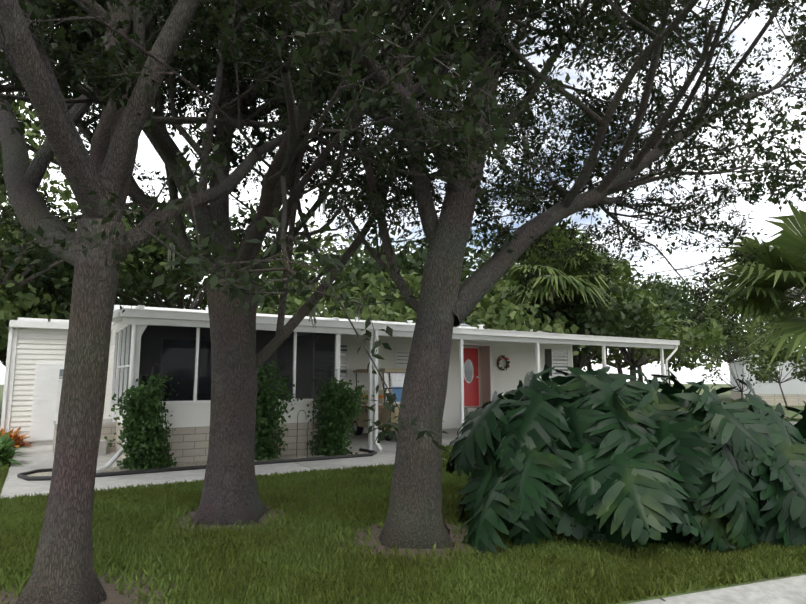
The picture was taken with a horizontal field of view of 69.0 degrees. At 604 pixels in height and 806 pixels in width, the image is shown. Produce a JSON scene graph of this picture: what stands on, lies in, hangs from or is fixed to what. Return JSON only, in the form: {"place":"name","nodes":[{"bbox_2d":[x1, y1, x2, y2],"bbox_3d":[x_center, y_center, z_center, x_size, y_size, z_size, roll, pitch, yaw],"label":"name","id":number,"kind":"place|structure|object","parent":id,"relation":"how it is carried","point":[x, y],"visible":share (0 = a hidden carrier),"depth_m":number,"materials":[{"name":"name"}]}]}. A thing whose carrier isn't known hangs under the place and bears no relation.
{"place":"outdoors","nodes":[
{"label":"outdoors","id":0,"kind":"place"},
{"bbox_2d":[0,444,444,499],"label":"walkway","id":1,"kind":"structure","parent":0,"point":[40,457],"depth_m":9.88,"materials":[{"name":"concrete"}]},
{"bbox_2d":[0,384,797,421],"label":"ground","id":2,"kind":"structure","parent":0,"point":[685,385],"depth_m":170.56,"materials":[{"name":"green plant"}]},
{"bbox_2d":[0,274,64,366],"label":"tree","id":3,"kind":"object","parent":2,"relation":"on","point":[26,303],"depth_m":19.20,"materials":[{"name":"green plant"}]},
{"bbox_2d":[0,204,64,291],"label":"tree","id":4,"kind":"object","parent":2,"relation":"on","point":[5,253],"depth_m":24.24,"materials":[{"name":"green plant"}]},
{"bbox_2d":[0,273,72,360],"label":"tree","id":5,"kind":"object","parent":2,"relation":"on","point":[43,310],"depth_m":21.39,"materials":[{"name":"green plant"}]},
{"bbox_2d":[0,208,73,308],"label":"tree","id":6,"kind":"object","parent":2,"relation":"on","point":[60,281],"depth_m":21.40,"materials":[{"name":"green plant"}]},
{"bbox_2d":[0,92,175,299],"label":"tree","id":7,"kind":"object","parent":2,"relation":"on","point":[65,195],"depth_m":21.48,"materials":[{"name":"green plant"}]},
{"bbox_2d":[48,235,210,309],"bbox_3d":[-15.164,0.571,33.550,13.787,10.971,15.364,5,-9,-31],"label":"tree","id":8,"kind":"object","parent":2,"relation":"on","point":[140,299],"depth_m":30.12,"materials":[{"name":"green plant"}]},
{"bbox_2d":[31,196,324,314],"bbox_3d":[-10.475,0.478,27.105,12.362,9.452,13.265,5,-9,-31],"label":"tree","id":9,"kind":"object","parent":2,"relation":"on","point":[143,278],"depth_m":24.14,"materials":[{"name":"green plant"}]},
{"bbox_2d":[0,0,553,603],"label":"tree","id":10,"kind":"object","parent":2,"relation":"on","point":[62,572],"depth_m":4.46,"materials":[{"name":"green plant"}]},
{"bbox_2d":[258,254,325,313],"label":"tree","id":11,"kind":"object","parent":2,"relation":"on","point":[290,274],"depth_m":32.49,"materials":[{"name":"green plant"}]},
{"bbox_2d":[207,223,422,315],"bbox_3d":[-4.303,0.811,35.774,14.915,11.100,13.699,5,-9,-31],"label":"tree","id":12,"kind":"object","parent":2,"relation":"on","point":[312,271],"depth_m":34.19,"materials":[{"name":"green plant"}]},
{"bbox_2d":[256,270,463,323],"bbox_3d":[-1.429,1.646,23.804,8.264,6.258,9.090,5,-9,-31],"label":"tree","id":13,"kind":"object","parent":2,"relation":"on","point":[387,313],"depth_m":22.55,"materials":[{"name":"green plant"}]},
{"bbox_2d":[0,0,720,525],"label":"tree","id":14,"kind":"object","parent":2,"relation":"on","point":[98,64],"depth_m":5.29,"materials":[{"name":"green plant"}]},
{"bbox_2d":[315,229,531,317],"bbox_3d":[0.616,1.295,33.537,11.571,9.557,13.308,5,-9,-31],"label":"tree","id":15,"kind":"object","parent":2,"relation":"on","point":[414,262],"depth_m":30.09,"materials":[{"name":"green plant"}]},
{"bbox_2d":[176,0,805,548],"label":"tree","id":16,"kind":"object","parent":2,"relation":"on","point":[446,304],"depth_m":6.94,"materials":[{"name":"green plant"}]},
{"bbox_2d":[83,61,530,328],"bbox_3d":[-2.606,-1.202,9.571,7.546,3.063,5.652,5,-9,-31],"label":"spanish moss","id":17,"kind":"object","parent":16,"relation":"attached to","point":[313,311],"visible":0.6,"depth_m":10.53,"materials":[{"name":"grey plant"}]},
{"bbox_2d":[727,24,805,208],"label":"tree","id":18,"kind":"object","parent":2,"relation":"on","point":[785,123],"depth_m":13.74,"materials":[{"name":"green plant"}]},
{"bbox_2d":[0,392,805,603],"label":"lawn","id":19,"kind":"structure","parent":0,"point":[705,588],"depth_m":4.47,"materials":[{"name":"green plant"}]},
{"bbox_2d":[0,431,27,465],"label":"fern plants","id":20,"kind":"object","parent":19,"relation":"on","point":[6,443],"visible":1,"depth_m":10.59,"materials":[{"name":"green plant"}]},
{"bbox_2d":[0,428,36,447],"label":"bromeliad plants","id":21,"kind":"object","parent":19,"relation":"on","point":[19,440],"visible":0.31,"depth_m":13.11,"materials":[{"name":"orange plant"}]},
{"bbox_2d":[1,199,136,292],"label":"tree","id":22,"kind":"object","parent":19,"relation":"on","point":[7,203],"depth_m":27.05,"materials":[{"name":"green plant"}]},
{"bbox_2d":[104,374,178,469],"bbox_3d":[-4.425,2.063,10.032,1.093,1.668,1.243,-1,-8,7],"label":"shrub","id":23,"kind":"object","parent":19,"relation":"on","point":[138,425],"visible":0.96,"depth_m":9.88,"materials":[{"name":"green plant"}]},
{"bbox_2d":[27,450,375,475],"bbox_3d":[-3.288,2.933,10.580,5.950,0.055,0.900,5,-9,-31],"label":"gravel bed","id":24,"kind":"object","parent":19,"relation":"on","point":[180,464],"visible":0.21,"depth_m":10.52,"materials":[{"name":"grey gravel"}]},
{"bbox_2d":[17,448,376,480],"bbox_3d":[-3.287,2.890,10.575,6.170,0.070,1.030,5,-9,-31],"label":"bed edging","id":25,"kind":"object","parent":24,"relation":"on","point":[23,475],"visible":0.62,"depth_m":9.70,"materials":[{"name":"black metal"}]},
{"bbox_2d":[137,362,336,469],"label":"garden trellis hooks","id":26,"kind":"object","parent":24,"relation":"on","point":[319,408],"visible":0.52,"depth_m":11.39,"materials":[{"name":"black metal"}]},
{"bbox_2d":[0,502,515,603],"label":"soil patches","id":27,"kind":"object","parent":19,"relation":"on","point":[114,596],"depth_m":5.24,"materials":[{"name":"brown soil"}]},
{"bbox_2d":[254,360,302,459],"bbox_3d":[-2.573,2.082,11.283,1.200,1.933,0.913,5,-9,-31],"label":"vine","id":28,"kind":"object","parent":19,"relation":"on","point":[267,449],"visible":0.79,"depth_m":11.19,"materials":[{"name":"green plant"}]},
{"bbox_2d":[304,377,374,455],"bbox_3d":[-1.290,2.336,11.880,1.404,1.639,1.035,3,-8,-23],"label":"shrub","id":29,"kind":"object","parent":19,"relation":"on","point":[338,402],"visible":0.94,"depth_m":11.78,"materials":[{"name":"green plant"}]},
{"bbox_2d":[0,305,679,472],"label":"house","id":30,"kind":"structure","parent":19,"relation":"on","point":[175,343],"depth_m":13.47,"materials":[{"name":"white paint"}]},
{"bbox_2d":[55,379,117,423],"bbox_3d":[-6.862,2.121,12.700,1.080,0.910,1.130,5,-9,-31],"label":"porch step railing","id":31,"kind":"object","parent":30,"relation":"on","point":[59,395],"visible":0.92,"depth_m":12.48,"materials":[{"name":"white metal"}]},
{"bbox_2d":[349,368,405,440],"bbox_3d":[-0.353,2.681,15.581,1.173,1.793,2.450,5,-9,-31],"label":"golf cart","id":32,"kind":"object","parent":30,"relation":"on","point":[359,425],"visible":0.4,"depth_m":15.27,"materials":[{"name":"beige paint"}]},
{"bbox_2d":[497,355,509,370],"bbox_3d":[3.363,2.038,19.633,0.542,0.520,0.148,5,-9,-31],"label":"wreath","id":33,"kind":"object","parent":30,"relation":"attached to","point":[500,358],"visible":1,"depth_m":19.60,"materials":[{"name":"green"}]},
{"bbox_2d":[492,216,620,332],"bbox_3d":[6.755,0.701,25.599,6.192,8.542,6.004,5,-9,-31],"label":"palm","id":34,"kind":"object","parent":19,"relation":"on","point":[572,279],"depth_m":24.97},
{"bbox_2d":[445,364,805,554],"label":"philodendron bush","id":35,"kind":"object","parent":19,"relation":"on","point":[601,454],"visible":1,"depth_m":5.49,"materials":[{"name":"green plant"}]},
{"bbox_2d":[697,198,805,376],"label":"palm","id":36,"kind":"object","parent":19,"relation":"on","point":[781,266],"depth_m":14.54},
{"bbox_2d":[0,0,805,384],"label":"sky","id":37,"kind":"structure","parent":0,"point":[149,160],"materials":[{"name":"white"}]},
{"bbox_2d":[403,280,584,355],"bbox_3d":[3.892,2.014,24.865,7.749,5.813,8.413,5,-9,-31],"label":"foliage","id":38,"kind":"object","parent":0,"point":[482,311],"depth_m":22.50,"materials":[{"name":"green plant"}]},
{"bbox_2d":[515,284,660,368],"bbox_3d":[7.774,2.229,27.186,7.254,6.096,8.213,5,-9,-31],"label":"foliage","id":39,"kind":"object","parent":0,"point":[574,312],"depth_m":25.13,"materials":[{"name":"green plant"}]},
{"bbox_2d":[629,259,729,284],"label":"power lines","id":40,"kind":"object","parent":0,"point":[672,278],"visible":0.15,"depth_m":37.54,"materials":[{"name":"black metal"}]},
{"bbox_2d":[656,388,804,420],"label":"neighbour lawn","id":41,"kind":"structure","parent":0,"point":[726,397],"depth_m":35.28,"materials":[{"name":"green plant"}]},
{"bbox_2d":[560,253,688,369],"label":"tree","id":42,"kind":"object","parent":41,"relation":"on","point":[672,308],"depth_m":40.88,"materials":[{"name":"green plant"}]},
{"bbox_2d":[576,310,710,373],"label":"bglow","id":43,"kind":"object","parent":42,"relation":"on","point":[672,366],"depth_m":41.79,"materials":[{"name":"green plant"}]},
{"bbox_2d":[619,272,738,382],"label":"tree","id":44,"kind":"object","parent":41,"relation":"on","point":[667,291],"depth_m":47.65,"materials":[{"name":"green plant"}]},
{"bbox_2d":[634,274,735,385],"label":"tree","id":45,"kind":"object","parent":41,"relation":"on","point":[677,284],"depth_m":57.91,"materials":[{"name":"green plant"}]},
{"bbox_2d":[657,298,805,367],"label":"foliage","id":46,"kind":"object","parent":45,"relation":"attached to","point":[749,338],"depth_m":48.69,"materials":[{"name":"green plant"}]},
{"bbox_2d":[681,274,800,349],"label":"tree","id":47,"kind":"object","parent":41,"relation":"on","point":[737,311],"depth_m":55.94,"materials":[{"name":"green plant"}]},
{"bbox_2d":[709,301,801,362],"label":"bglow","id":48,"kind":"object","parent":47,"relation":"attached to","point":[754,336],"depth_m":55.89,"materials":[{"name":"green plant"}]},
{"bbox_2d":[729,351,805,405],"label":"neighbour home","id":49,"kind":"object","parent":41,"relation":"on","point":[794,391],"visible":0.38,"depth_m":36.73,"materials":[{"name":"white paint"}]},
{"bbox_2d":[744,339,805,409],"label":"tree","id":50,"kind":"object","parent":41,"relation":"on","point":[779,357],"depth_m":31.07,"materials":[{"name":"green plant"}]},
{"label":"street asphalt","id":51,"kind":"structure","parent":0,"visible":0},
{"bbox_2d":[397,223,602,301],"bbox_3d":[5.826,0.811,36.973,16.127,11.412,11.881,0,-8,4],"label":"tree","id":52,"kind":"object","parent":51,"relation":"on","point":[476,243],"depth_m":35.71,"materials":[{"name":"green plant"}]},
{"bbox_2d":[491,245,656,347],"bbox_3d":[9.251,1.643,34.206,12.123,9.017,9.933,5,-9,-31],"label":"tree","id":53,"kind":"object","parent":51,"relation":"on","point":[623,273],"depth_m":32.37,"materials":[{"name":"green plant"}]},
{"bbox_2d":[579,289,728,380],"bbox_3d":[11.969,2.425,30.786,9.680,6.541,9.080,5,-9,-31],"label":"foliage","id":54,"kind":"object","parent":53,"relation":"attached to","point":[665,332],"depth_m":28.96,"materials":[{"name":"green plant"}]},
{"bbox_2d":[629,575,805,603],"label":"sidewalk","id":55,"kind":"structure","parent":51,"relation":"on","point":[790,590],"depth_m":4.33,"materials":[{"name":"concrete"}]},
{"bbox_2d":[695,341,773,397],"bbox_3d":[11.448,2.829,20.405,2.277,2.960,2.563,5,-9,-31],"label":"shrub","id":56,"kind":"object","parent":51,"relation":"on","point":[729,354],"depth_m":20.46,"materials":[{"name":"green plant"}]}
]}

